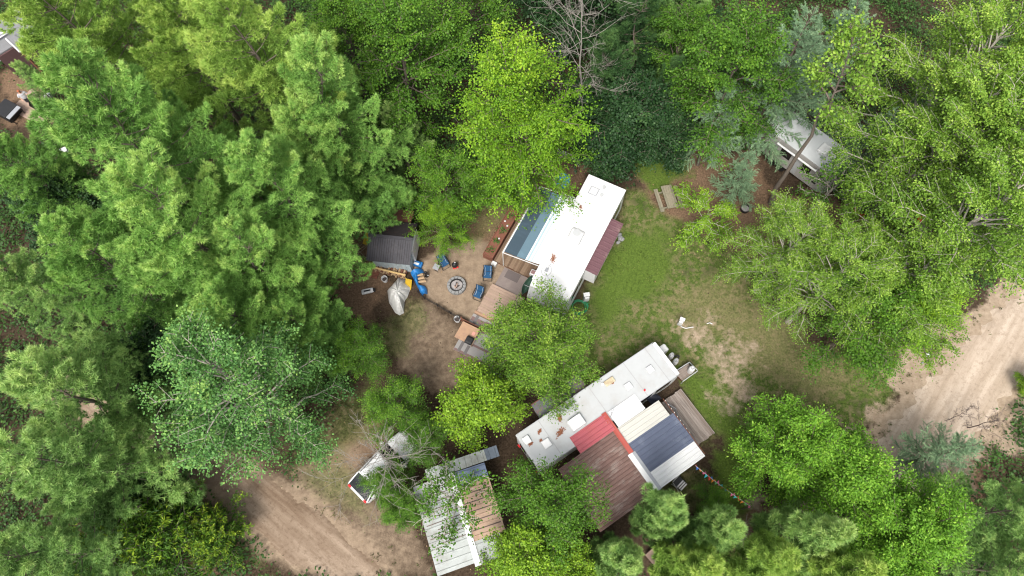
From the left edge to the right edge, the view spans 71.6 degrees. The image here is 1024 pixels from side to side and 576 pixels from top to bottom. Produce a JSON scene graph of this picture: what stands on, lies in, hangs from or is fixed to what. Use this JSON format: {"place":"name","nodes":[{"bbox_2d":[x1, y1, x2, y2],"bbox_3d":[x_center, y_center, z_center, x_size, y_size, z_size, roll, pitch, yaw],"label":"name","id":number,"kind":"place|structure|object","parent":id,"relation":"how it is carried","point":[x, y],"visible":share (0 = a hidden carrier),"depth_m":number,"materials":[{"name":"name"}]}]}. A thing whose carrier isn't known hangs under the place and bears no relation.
{"place":"outdoors","nodes":[
{"label":"outdoors","id":0,"kind":"place"},
{"bbox_2d":[35,375,380,575],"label":"dirt road","id":1,"kind":"structure","parent":0,"point":[292,530],"depth_m":42.19,"materials":[{"name":"soil"}]},
{"bbox_2d":[0,0,1023,575],"bbox_3d":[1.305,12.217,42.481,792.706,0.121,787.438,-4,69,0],"label":"ground","id":2,"kind":"structure","parent":0,"point":[744,362],"depth_m":45.73,"materials":[{"name":"plant"}]},
{"bbox_2d":[0,11,46,76],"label":"porch house","id":3,"kind":"structure","parent":2,"relation":"on","point":[9,52],"depth_m":53.23,"materials":[{"name":"white paint"}]},
{"bbox_2d":[0,247,106,341],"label":"white pine","id":4,"kind":"object","parent":2,"relation":"on","point":[29,283],"visible":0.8,"depth_m":42.10,"materials":[{"name":"grey plant"}]},
{"bbox_2d":[0,131,109,241],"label":"white pine","id":5,"kind":"object","parent":2,"relation":"on","point":[18,172],"visible":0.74,"depth_m":42.88,"materials":[{"name":"grey plant"}]},
{"bbox_2d":[0,159,120,257],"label":"understory tree","id":6,"kind":"object","parent":2,"relation":"on","point":[93,201],"visible":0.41,"depth_m":45.13,"materials":[{"name":"green plant"}]},
{"bbox_2d":[0,478,168,575],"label":"white pine","id":7,"kind":"object","parent":2,"relation":"on","point":[54,551],"visible":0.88,"depth_m":34.66,"materials":[{"name":"grey plant"}]},
{"bbox_2d":[0,329,206,490],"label":"white pine","id":8,"kind":"object","parent":2,"relation":"on","point":[21,383],"visible":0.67,"depth_m":35.44,"materials":[{"name":"grey plant"}]},
{"bbox_2d":[0,398,207,548],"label":"white pine","id":9,"kind":"object","parent":2,"relation":"on","point":[62,446],"visible":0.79,"depth_m":33.88,"materials":[{"name":"grey plant"}]},
{"bbox_2d":[45,456,167,530],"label":"white pine","id":10,"kind":"object","parent":2,"relation":"on","point":[82,511],"visible":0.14,"depth_m":37.30,"materials":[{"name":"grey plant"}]},
{"bbox_2d":[0,0,215,158],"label":"white pine","id":11,"kind":"object","parent":2,"relation":"on","point":[54,18],"visible":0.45,"depth_m":38.78,"materials":[{"name":"grey plant"}]},
{"bbox_2d":[56,322,167,406],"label":"white pine","id":12,"kind":"object","parent":2,"relation":"on","point":[72,344],"visible":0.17,"depth_m":37.90,"materials":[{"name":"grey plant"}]},
{"bbox_2d":[32,204,201,353],"bbox_3d":[-22.110,-0.533,40.183,8.020,14.930,8.129,-4,69,0],"label":"white pine","id":13,"kind":"object","parent":2,"relation":"on","point":[78,264],"visible":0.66,"depth_m":37.76,"materials":[{"name":"grey plant"}]},
{"bbox_2d":[24,34,268,290],"bbox_3d":[-18.758,-5.709,39.092,9.385,20.558,10.758,-4,69,0],"label":"white pine","id":14,"kind":"object","parent":2,"relation":"on","point":[88,103],"visible":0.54,"depth_m":34.06,"materials":[{"name":"grey plant"}]},
{"bbox_2d":[104,308,199,416],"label":"understory tree","id":15,"kind":"object","parent":2,"relation":"on","point":[154,333],"visible":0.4,"depth_m":40.75,"materials":[{"name":"green plant"}]},
{"bbox_2d":[95,478,227,575],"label":"bush","id":16,"kind":"object","parent":2,"relation":"on","point":[138,539],"visible":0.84,"depth_m":37.95,"materials":[{"name":"green plant"}]},
{"bbox_2d":[91,136,308,349],"bbox_3d":[-16.285,-1.578,38.438,8.976,18.612,9.797,30,73,13],"label":"white pine","id":17,"kind":"object","parent":2,"relation":"on","point":[201,214],"visible":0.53,"depth_m":33.92,"materials":[{"name":"grey plant"}]},
{"bbox_2d":[128,0,285,162],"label":"white pine","id":18,"kind":"object","parent":2,"relation":"on","point":[161,13],"visible":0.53,"depth_m":40.83,"materials":[{"name":"grey plant"}]},
{"bbox_2d":[180,487,255,574],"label":"bush","id":19,"kind":"object","parent":2,"relation":"on","point":[203,538],"visible":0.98,"depth_m":39.61,"materials":[{"name":"green plant"}]},
{"bbox_2d":[130,302,357,491],"bbox_3d":[-13.564,6.081,37.415,9.828,14.860,9.293,-4,69,0],"label":"poplar","id":20,"kind":"object","parent":2,"relation":"on","point":[185,350],"visible":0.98,"depth_m":33.70,"materials":[{"name":"green plant"}]},
{"bbox_2d":[187,266,332,390],"bbox_3d":[-14.606,2.455,39.582,6.462,13.456,6.326,31,73,13],"label":"white pine","id":21,"kind":"object","parent":2,"relation":"on","point":[221,301],"visible":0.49,"depth_m":35.85,"materials":[{"name":"grey plant"}]},
{"bbox_2d":[197,208,352,352],"bbox_3d":[-13.429,-0.118,39.779,7.837,14.890,7.181,25,71,11],"label":"white pine","id":22,"kind":"object","parent":2,"relation":"on","point":[233,227],"visible":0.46,"depth_m":36.40,"materials":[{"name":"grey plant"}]},
{"bbox_2d":[180,0,375,192],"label":"white pine","id":23,"kind":"object","parent":2,"relation":"on","point":[223,29],"visible":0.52,"depth_m":36.76,"materials":[{"name":"grey plant"}]},
{"bbox_2d":[222,126,394,300],"bbox_3d":[-11.487,-3.819,40.148,9.446,16.796,8.740,-4,69,0],"label":"white pine","id":24,"kind":"object","parent":2,"relation":"on","point":[286,215],"visible":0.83,"depth_m":37.94,"materials":[{"name":"grey plant"}]},
{"bbox_2d":[265,287,352,388],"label":"white pine","id":25,"kind":"object","parent":2,"relation":"on","point":[322,335],"visible":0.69,"depth_m":39.76,"materials":[{"name":"grey plant"}]},
{"bbox_2d":[263,92,388,240],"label":"white pine","id":26,"kind":"object","parent":2,"relation":"on","point":[282,117],"visible":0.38,"depth_m":40.02,"materials":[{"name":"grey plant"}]},
{"bbox_2d":[264,28,417,237],"bbox_3d":[-10.731,-8.986,42.148,9.560,16.796,8.885,-4,69,0],"label":"white pine","id":27,"kind":"object","parent":2,"relation":"on","point":[300,81],"visible":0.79,"depth_m":39.50,"materials":[{"name":"grey plant"}]},
{"bbox_2d":[287,0,397,60],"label":"maple","id":28,"kind":"object","parent":2,"relation":"on","point":[322,3],"visible":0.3,"depth_m":46.82,"materials":[{"name":"green plant"}]},
{"bbox_2d":[308,0,391,99],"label":"maple","id":29,"kind":"object","parent":2,"relation":"on","point":[355,22],"visible":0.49,"depth_m":46.51,"materials":[{"name":"green plant"}]},
{"bbox_2d":[326,314,392,384],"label":"maple","id":30,"kind":"object","parent":2,"relation":"on","point":[357,337],"visible":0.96,"depth_m":41.49,"materials":[{"name":"green plant"}]},
{"bbox_2d":[301,410,454,526],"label":"dead tree","id":31,"kind":"object","parent":2,"relation":"on","point":[385,458],"visible":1,"depth_m":37.22,"materials":[{"name":"grey wood"}]},
{"bbox_2d":[348,431,418,502],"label":"parked car","id":32,"kind":"object","parent":2,"relation":"on","point":[353,482],"visible":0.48,"depth_m":41.87,"materials":[{"name":"white paint"}]},
{"bbox_2d":[355,450,419,511],"bbox_3d":[-7.098,11.053,40.791,3.044,4.510,3.323,39,75,15],"label":"bush","id":33,"kind":"object","parent":2,"relation":"on","point":[373,482],"visible":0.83,"depth_m":39.85,"materials":[{"name":"green plant"}]},
{"bbox_2d":[366,220,419,271],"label":"garden shed","id":34,"kind":"structure","parent":2,"relation":"on","point":[390,247],"depth_m":46.14,"materials":[{"name":"grey"}]},
{"bbox_2d":[357,372,431,452],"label":"maple","id":35,"kind":"object","parent":2,"relation":"on","point":[379,405],"visible":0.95,"depth_m":39.75,"materials":[{"name":"green plant"}]},
{"bbox_2d":[379,100,434,181],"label":"spruce","id":36,"kind":"object","parent":2,"relation":"on","point":[420,140],"visible":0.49,"depth_m":46.98,"materials":[{"name":"green plant"}]},
{"bbox_2d":[344,0,480,146],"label":"maple","id":37,"kind":"object","parent":2,"relation":"on","point":[402,25],"visible":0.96,"depth_m":43.69,"materials":[{"name":"green plant"}]},
{"bbox_2d":[391,479,435,536],"bbox_3d":[-5.779,12.563,40.415,2.973,4.035,2.723,-32,71,-10],"label":"bush","id":38,"kind":"object","parent":2,"relation":"on","point":[408,506],"visible":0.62,"depth_m":39.55,"materials":[{"name":"green plant"}]},
{"bbox_2d":[395,410,453,474],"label":"bush","id":39,"kind":"object","parent":2,"relation":"on","point":[435,442],"visible":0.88,"depth_m":40.43,"materials":[{"name":"green plant"}]},
{"bbox_2d":[404,195,480,266],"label":"maple","id":40,"kind":"object","parent":2,"relation":"on","point":[439,214],"visible":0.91,"depth_m":45.02,"materials":[{"name":"green plant"}]},
{"bbox_2d":[398,139,488,231],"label":"maple","id":41,"kind":"object","parent":2,"relation":"on","point":[437,172],"visible":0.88,"depth_m":43.49,"materials":[{"name":"green plant"}]},
{"bbox_2d":[406,451,497,561],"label":"poplar","id":42,"kind":"object","parent":2,"relation":"on","point":[435,488],"visible":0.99,"depth_m":36.95,"materials":[{"name":"green plant"}]},
{"bbox_2d":[413,463,504,575],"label":"carport","id":43,"kind":"object","parent":2,"relation":"on","point":[465,552],"visible":0.63,"depth_m":39.31,"materials":[{"name":"white paint"}]},
{"bbox_2d":[425,445,498,478],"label":"side shelter","id":44,"kind":"object","parent":2,"relation":"on","point":[489,453],"visible":0.79,"depth_m":40.70,"materials":[{"name":"metal"}]},
{"bbox_2d":[417,0,517,72],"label":"maple","id":45,"kind":"object","parent":2,"relation":"on","point":[463,13],"visible":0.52,"depth_m":47.81,"materials":[{"name":"green plant"}]},
{"bbox_2d":[454,314,502,367],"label":"patterned rug","id":46,"kind":"object","parent":2,"relation":"on","point":[462,347],"visible":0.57,"depth_m":45.84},
{"bbox_2d":[428,354,532,455],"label":"maple","id":47,"kind":"object","parent":2,"relation":"on","point":[470,418],"visible":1,"depth_m":38.77,"materials":[{"name":"green plant"}]},
{"bbox_2d":[456,146,538,216],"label":"maple","id":48,"kind":"object","parent":2,"relation":"on","point":[483,190],"visible":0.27,"depth_m":44.81,"materials":[{"name":"green plant"}]},
{"bbox_2d":[474,284,522,324],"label":"wooden platform","id":49,"kind":"structure","parent":2,"relation":"on","point":[489,301],"depth_m":46.75,"materials":[{"name":"beige wood"}]},
{"bbox_2d":[483,208,518,260],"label":"planter box","id":50,"kind":"object","parent":2,"relation":"on","point":[497,240],"visible":0.95,"depth_m":48.17,"materials":[{"name":"red wood"}]},
{"bbox_2d":[0,0,1023,575],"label":"undergrowth","id":51,"kind":"object","parent":2,"relation":"on","point":[4,404],"visible":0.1,"depth_m":50.32,"materials":[{"name":"green plant"}]},
{"bbox_2d":[494,206,539,277],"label":"wooden deck","id":52,"kind":"structure","parent":2,"relation":"on","point":[522,267],"depth_m":47.69,"materials":[{"name":"brown wood"}]},
{"bbox_2d":[438,18,604,230],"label":"maple","id":53,"kind":"object","parent":2,"relation":"on","point":[498,75],"visible":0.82,"depth_m":40.53,"materials":[{"name":"green plant"}]},
{"bbox_2d":[473,518,573,575],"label":"maple","id":54,"kind":"object","parent":2,"relation":"on","point":[516,547],"visible":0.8,"depth_m":35.54,"materials":[{"name":"green plant"}]},
{"bbox_2d":[457,84,599,229],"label":"maple","id":55,"kind":"object","parent":2,"relation":"on","point":[523,126],"visible":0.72,"depth_m":41.50,"materials":[{"name":"green plant"}]},
{"bbox_2d":[475,274,605,423],"bbox_3d":[1.820,3.484,41.198,7.587,8.817,7.851,30,73,13],"label":"box elder","id":56,"kind":"object","parent":2,"relation":"on","point":[539,363],"visible":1,"depth_m":39.26,"materials":[{"name":"green plant"}]},
{"bbox_2d":[477,450,613,575],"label":"maple","id":57,"kind":"object","parent":2,"relation":"on","point":[565,511],"visible":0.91,"depth_m":36.08,"materials":[{"name":"green plant"}]},
{"bbox_2d":[502,174,625,313],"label":"travel trailer","id":58,"kind":"object","parent":2,"relation":"on","point":[580,249],"visible":0.94,"depth_m":45.42,"materials":[{"name":"white paint"}]},
{"bbox_2d":[508,0,621,74],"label":"understory tree","id":59,"kind":"object","parent":2,"relation":"on","point":[548,16],"visible":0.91,"depth_m":50.40,"materials":[{"name":"grey plant"}]},
{"bbox_2d":[262,157,901,565],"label":"lawn grass","id":60,"kind":"structure","parent":2,"relation":"on","point":[646,335],"depth_m":45.92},
{"bbox_2d":[553,533,612,575],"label":"maple","id":61,"kind":"object","parent":2,"relation":"on","point":[584,568],"visible":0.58,"depth_m":36.84,"materials":[{"name":"green plant"}]},
{"bbox_2d":[527,0,638,109],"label":"dead tree","id":62,"kind":"object","parent":2,"relation":"on","point":[581,49],"visible":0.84,"depth_m":42.62,"materials":[{"name":"grey wood"}]},
{"bbox_2d":[516,342,679,473],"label":"travel trailer","id":63,"kind":"object","parent":2,"relation":"on","point":[640,378],"visible":0.79,"depth_m":41.30,"materials":[{"name":"white paint"}]},
{"bbox_2d":[562,27,636,141],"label":"dark pine","id":64,"kind":"object","parent":2,"relation":"on","point":[609,40],"visible":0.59,"depth_m":45.11,"materials":[{"name":"green plant"}]},
{"bbox_2d":[571,113,641,181],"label":"understory tree","id":65,"kind":"object","parent":2,"relation":"on","point":[601,172],"visible":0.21,"depth_m":47.90,"materials":[{"name":"green plant"}]},
{"bbox_2d":[585,530,643,575],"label":"young pine","id":66,"kind":"object","parent":2,"relation":"on","point":[623,558],"visible":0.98,"depth_m":35.02,"materials":[{"name":"green plant"}]},
{"bbox_2d":[562,60,682,188],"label":"understory tree","id":67,"kind":"object","parent":2,"relation":"on","point":[644,90],"visible":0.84,"depth_m":45.72,"materials":[{"name":"green plant"}]},
{"bbox_2d":[592,0,667,80],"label":"dark pine","id":68,"kind":"object","parent":2,"relation":"on","point":[651,7],"visible":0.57,"depth_m":47.31,"materials":[{"name":"green plant"}]},
{"bbox_2d":[628,482,689,548],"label":"young pine","id":69,"kind":"object","parent":2,"relation":"on","point":[665,513],"visible":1,"depth_m":36.04,"materials":[{"name":"green plant"}]},
{"bbox_2d":[625,102,703,177],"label":"understory tree","id":70,"kind":"object","parent":2,"relation":"on","point":[657,133],"visible":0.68,"depth_m":46.66,"materials":[{"name":"green plant"}]},
{"bbox_2d":[639,0,728,105],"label":"maple","id":71,"kind":"object","parent":2,"relation":"on","point":[696,20],"visible":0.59,"depth_m":45.55,"materials":[{"name":"green plant"}]},
{"bbox_2d":[647,539,725,575],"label":"young pine","id":72,"kind":"object","parent":2,"relation":"on","point":[677,559],"visible":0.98,"depth_m":35.10,"materials":[{"name":"green plant"}]},
{"bbox_2d":[661,389,714,445],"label":"weathered deck","id":73,"kind":"structure","parent":2,"relation":"on","point":[695,423],"depth_m":43.48,"materials":[{"name":"brown wood"}]},
{"bbox_2d":[662,80,743,171],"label":"tamarack","id":74,"kind":"object","parent":2,"relation":"on","point":[721,112],"visible":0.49,"depth_m":46.06,"materials":[{"name":"green plant"}]},
{"bbox_2d":[669,180,740,256],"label":"sapling","id":75,"kind":"object","parent":2,"relation":"on","point":[725,210],"visible":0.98,"depth_m":45.75,"materials":[{"name":"green plant"}]},
{"bbox_2d":[675,502,747,555],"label":"young pine","id":76,"kind":"object","parent":2,"relation":"on","point":[720,529],"visible":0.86,"depth_m":34.98,"materials":[{"name":"green plant"}]},
{"bbox_2d":[708,151,760,211],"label":"tamarack","id":77,"kind":"object","parent":2,"relation":"on","point":[742,181],"visible":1,"depth_m":46.54,"materials":[{"name":"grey plant"}]},
{"bbox_2d":[660,0,810,176],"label":"maple","id":78,"kind":"object","parent":2,"relation":"on","point":[731,42],"visible":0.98,"depth_m":41.70,"materials":[{"name":"green plant"}]},
{"bbox_2d":[714,526,803,575],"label":"young pine","id":79,"kind":"object","parent":2,"relation":"on","point":[765,553],"visible":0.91,"depth_m":33.60,"materials":[{"name":"green plant"}]},
{"bbox_2d":[717,0,827,171],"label":"tamarack","id":80,"kind":"object","parent":2,"relation":"on","point":[798,53],"visible":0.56,"depth_m":44.70,"materials":[{"name":"green plant"}]},
{"bbox_2d":[710,185,842,317],"bbox_3d":[15.894,-1.673,41.922,7.415,10.410,7.301,-4,69,0],"label":"cottonwood","id":81,"kind":"object","parent":2,"relation":"on","point":[790,226],"visible":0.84,"depth_m":39.67,"materials":[{"name":"green plant"}]},
{"bbox_2d":[724,386,848,510],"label":"ash","id":82,"kind":"object","parent":2,"relation":"on","point":[785,464],"visible":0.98,"depth_m":36.86,"materials":[{"name":"green plant"}]},
{"bbox_2d":[757,110,850,192],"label":"travel trailer","id":83,"kind":"object","parent":2,"relation":"on","point":[810,156],"visible":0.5,"depth_m":47.41,"materials":[{"name":"white metal"}]},
{"bbox_2d":[749,498,858,575],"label":"young pine","id":84,"kind":"object","parent":2,"relation":"on","point":[820,532],"visible":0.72,"depth_m":34.67,"materials":[{"name":"green plant"}]},
{"bbox_2d":[765,0,875,141],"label":"tamarack","id":85,"kind":"object","parent":2,"relation":"on","point":[837,13],"visible":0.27,"depth_m":44.72,"materials":[{"name":"green plant"}]},
{"bbox_2d":[749,211,903,355],"bbox_3d":[17.399,0.192,40.440,7.427,11.732,8.181,-4,69,0],"label":"cottonwood","id":86,"kind":"object","parent":2,"relation":"on","point":[843,251],"visible":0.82,"depth_m":37.66,"materials":[{"name":"green plant"}]},
{"bbox_2d":[768,6,888,205],"bbox_3d":[16.926,-8.788,41.373,4.696,16.595,4.801,-4,69,0],"label":"cottonwood","id":87,"kind":"object","parent":2,"relation":"on","point":[859,73],"visible":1,"depth_m":35.80,"materials":[{"name":"green plant"}]},
{"bbox_2d":[791,143,868,220],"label":"poplar","id":88,"kind":"object","parent":2,"relation":"on","point":[825,195],"visible":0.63,"depth_m":44.54,"materials":[{"name":"green plant"}]},
{"bbox_2d":[765,414,902,536],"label":"ash","id":89,"kind":"object","parent":2,"relation":"on","point":[863,475],"visible":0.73,"depth_m":35.17,"materials":[{"name":"green plant"}]},
{"bbox_2d":[787,543,888,575],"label":"young pine","id":90,"kind":"object","parent":2,"relation":"on","point":[838,564],"visible":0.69,"depth_m":33.28,"materials":[{"name":"green plant"}]},
{"bbox_2d":[812,107,901,203],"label":"tamarack","id":91,"kind":"object","parent":2,"relation":"on","point":[864,150],"visible":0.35,"depth_m":44.78,"materials":[{"name":"green plant"}]},
{"bbox_2d":[789,255,937,395],"bbox_3d":[19.982,2.102,40.298,7.049,10.443,7.695,28,72,12],"label":"box elder","id":92,"kind":"object","parent":2,"relation":"on","point":[885,318],"visible":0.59,"depth_m":38.41,"materials":[{"name":"green plant"}]},
{"bbox_2d":[840,513,940,575],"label":"ash","id":93,"kind":"object","parent":2,"relation":"on","point":[896,557],"visible":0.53,"depth_m":33.86,"materials":[{"name":"green plant"}]},
{"bbox_2d":[814,271,971,386],"bbox_3d":[22.380,2.220,40.434,7.510,9.990,6.808,-36,72,-12],"label":"box elder","id":94,"kind":"object","parent":2,"relation":"on","point":[917,344],"visible":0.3,"depth_m":38.39,"materials":[{"name":"green plant"}]},
{"bbox_2d":[813,461,982,575],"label":"ash","id":95,"kind":"object","parent":2,"relation":"on","point":[932,520],"visible":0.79,"depth_m":33.91,"materials":[{"name":"green plant"}]},
{"bbox_2d":[823,210,986,372],"bbox_3d":[21.531,0.160,40.136,8.476,12.088,8.439,-4,69,0],"label":"cottonwood","id":96,"kind":"object","parent":2,"relation":"on","point":[934,244],"visible":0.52,"depth_m":36.49,"materials":[{"name":"green plant"}]},
{"bbox_2d":[817,46,1023,229],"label":"cottonwood","id":97,"kind":"object","parent":2,"relation":"on","point":[963,113],"visible":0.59,"depth_m":37.54,"materials":[{"name":"green plant"}]},
{"bbox_2d":[817,0,1023,186],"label":"cottonwood","id":98,"kind":"object","parent":2,"relation":"on","point":[992,16],"visible":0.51,"depth_m":38.94,"materials":[{"name":"green plant"}]},
{"bbox_2d":[830,125,1023,324],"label":"cottonwood","id":99,"kind":"object","parent":2,"relation":"on","point":[997,262],"visible":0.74,"depth_m":34.89,"materials":[{"name":"green plant"}]},
{"bbox_2d":[889,419,984,489],"bbox_3d":[23.407,9.060,38.883,3.837,7.802,4.660,-4,69,0],"label":"tamarack","id":100,"kind":"object","parent":2,"relation":"on","point":[933,454],"visible":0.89,"depth_m":39.18,"materials":[{"name":"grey plant"}]},
{"bbox_2d":[862,61,1023,268],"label":"cottonwood","id":101,"kind":"object","parent":2,"relation":"on","point":[1009,91],"visible":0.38,"depth_m":36.17,"materials":[{"name":"green plant"}]},
{"bbox_2d":[930,471,1023,562],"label":"white pine","id":102,"kind":"object","parent":2,"relation":"on","point":[1015,526],"visible":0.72,"depth_m":36.07,"materials":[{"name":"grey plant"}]},
{"bbox_2d":[631,0,712,84],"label":"white pine","id":103,"kind":"object","parent":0,"point":[672,2],"visible":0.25,"depth_m":47.63,"materials":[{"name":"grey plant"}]},
{"bbox_2d":[690,481,736,517],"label":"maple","id":104,"kind":"object","parent":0,"point":[716,496],"visible":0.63,"depth_m":39.32,"materials":[{"name":"plant"}]},
{"bbox_2d":[838,290,1023,554],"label":"sand road","id":105,"kind":"structure","parent":0,"point":[986,368],"depth_m":44.02,"materials":[{"name":"sand"}]},
{"bbox_2d":[935,531,1023,575],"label":"white pine","id":106,"kind":"object","parent":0,"point":[1014,566],"visible":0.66,"depth_m":36.88,"materials":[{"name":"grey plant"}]},
{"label":"patio floor","id":107,"kind":"structure","parent":0,"visible":0},
{"bbox_2d":[558,399,704,531],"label":"patio roof","id":108,"kind":"structure","parent":107,"relation":"on","point":[656,446],"depth_m":40.32,"materials":[{"name":"brown metal"}]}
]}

